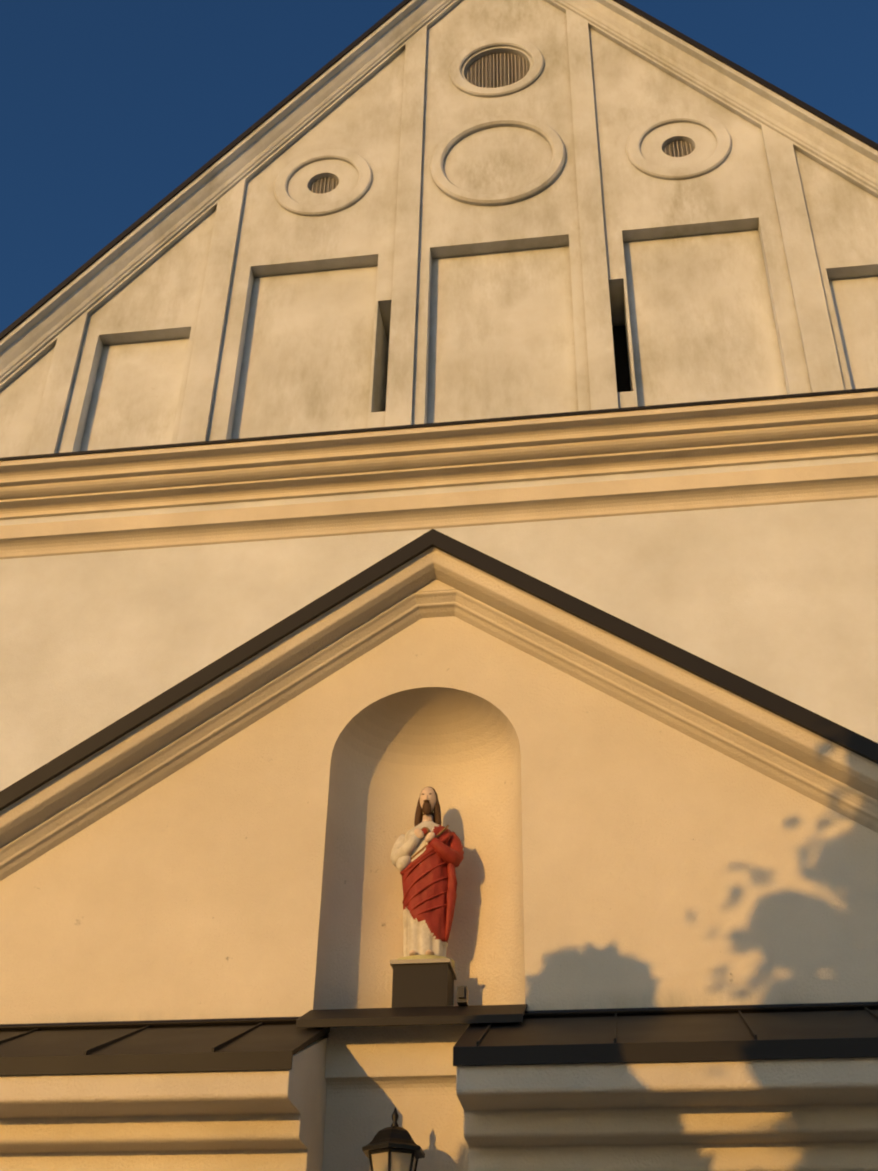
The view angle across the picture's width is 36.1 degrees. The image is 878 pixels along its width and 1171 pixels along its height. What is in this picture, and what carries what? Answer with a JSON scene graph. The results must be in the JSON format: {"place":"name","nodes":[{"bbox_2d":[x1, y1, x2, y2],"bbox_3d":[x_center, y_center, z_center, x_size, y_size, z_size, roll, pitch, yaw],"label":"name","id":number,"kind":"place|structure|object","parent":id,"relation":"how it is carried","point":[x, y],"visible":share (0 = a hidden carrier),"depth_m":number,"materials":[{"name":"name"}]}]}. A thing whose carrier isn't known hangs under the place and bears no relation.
{"place":"outdoors","nodes":[
{"label":"outdoors","id":0,"kind":"place"},
{"bbox_2d":[0,616,877,1170],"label":"pediment wall","id":1,"kind":"structure","parent":0,"point":[618,854],"depth_m":7.58,"materials":[{"name":"beige paint"}]},
{"bbox_2d":[362,1107,424,1170],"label":"lantern","id":2,"kind":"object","parent":1,"relation":"attached to","point":[394,1147],"depth_m":6.32,"materials":[{"name":"black metal"}]},
{"bbox_2d":[0,1024,877,1170],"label":"porch cornice","id":3,"kind":"structure","parent":1,"relation":"attached to","point":[783,1115],"depth_m":6.22,"materials":[{"name":"beige paint"}]},
{"bbox_2d":[0,1001,877,1075],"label":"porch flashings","id":4,"kind":"object","parent":3,"relation":"on","point":[515,1034],"visible":1,"depth_m":6.42,"materials":[{"name":"black metal"}]},
{"bbox_2d":[390,958,456,1007],"bbox_3d":[-0.086,2.231,7.355,0.330,0.292,0.288,-4,-35,7],"label":"statue pedestal","id":5,"kind":"object","parent":4,"relation":"on","point":[422,982],"visible":0.82,"depth_m":7.27,"materials":[{"name":"black stone"}]},
{"bbox_2d":[390,786,463,969],"bbox_3d":[-0.069,1.656,7.758,0.430,1.114,0.269,-4,-35,7],"label":"sacred heart statue","id":6,"kind":"object","parent":5,"relation":"on","point":[427,853],"visible":0.96,"depth_m":7.66,"materials":[{"name":"red ceramic"}]},
{"bbox_2d":[0,547,877,880],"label":"pediment molding","id":7,"kind":"structure","parent":1,"relation":"attached to","point":[124,769],"depth_m":8.02,"materials":[{"name":"beige paint"}]},
{"bbox_2d":[0,529,877,810],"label":"porch roof","id":8,"kind":"structure","parent":7,"relation":"on","point":[819,725],"depth_m":8.00,"materials":[{"name":"black metal"}]},
{"bbox_2d":[457,986,467,1005],"bbox_3d":[0.122,2.143,7.043,0.050,0.085,0.090,-4,-35,7],"label":"floodlight","id":9,"kind":"object","parent":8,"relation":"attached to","point":[462,995],"visible":0.93,"depth_m":7.01,"materials":[{"name":"black metal"}]},
{"bbox_2d":[0,0,877,332],"label":"sky","id":10,"kind":"structure","parent":0,"point":[107,107],"materials":[{"name":"blue"}]},
{"bbox_3d":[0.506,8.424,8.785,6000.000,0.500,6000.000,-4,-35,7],"label":"ground","id":11,"kind":"structure","parent":0,"visible":0},
{"bbox_2d":[0,0,877,790],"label":"facade wall","id":12,"kind":"structure","parent":11,"relation":"on","point":[248,306],"depth_m":17.16,"materials":[{"name":"paint"}]},
{"bbox_2d":[274,37,730,215],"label":"circular moldings","id":13,"kind":"structure","parent":12,"relation":"attached to","point":[551,174],"depth_m":18.91,"materials":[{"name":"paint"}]},
{"bbox_2d":[311,53,694,193],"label":"vent grilles","id":14,"kind":"object","parent":12,"relation":"attached to","point":[497,84],"visible":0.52,"depth_m":20.21,"materials":[{"name":"beige"}]},
{"bbox_2d":[385,325,630,410],"bbox_3d":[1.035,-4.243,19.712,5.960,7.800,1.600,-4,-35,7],"label":"slit windows","id":15,"kind":"structure","parent":12,"relation":"attached to","point":[621,360],"depth_m":17.60,"materials":[{"name":"black glass"}]},
{"bbox_3d":[2.746,11.991,24.969,17.200,12.300,29.100,-4,-35,7],"label":"nave","id":16,"kind":"object","parent":11,"relation":"on","visible":0},
{"bbox_2d":[0,390,877,558],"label":"cornice","id":17,"kind":"structure","parent":16,"relation":"on","point":[839,425],"depth_m":15.39,"materials":[{"name":"paint"}]},
{"bbox_2d":[0,387,877,460],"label":"cornice flashing","id":18,"kind":"object","parent":17,"relation":"on","point":[459,422],"visible":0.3,"depth_m":15.36,"materials":[{"name":"brown metal"}]},
{"bbox_2d":[0,0,877,383],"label":"raking cornice","id":19,"kind":"structure","parent":16,"relation":"attached to","point":[78,296],"depth_m":19.01,"materials":[{"name":"paint"}]},
{"bbox_2d":[0,0,877,339],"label":"roof edge","id":20,"kind":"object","parent":19,"relation":"on","point":[338,58],"depth_m":18.93,"materials":[{"name":"black metal"}]}
]}

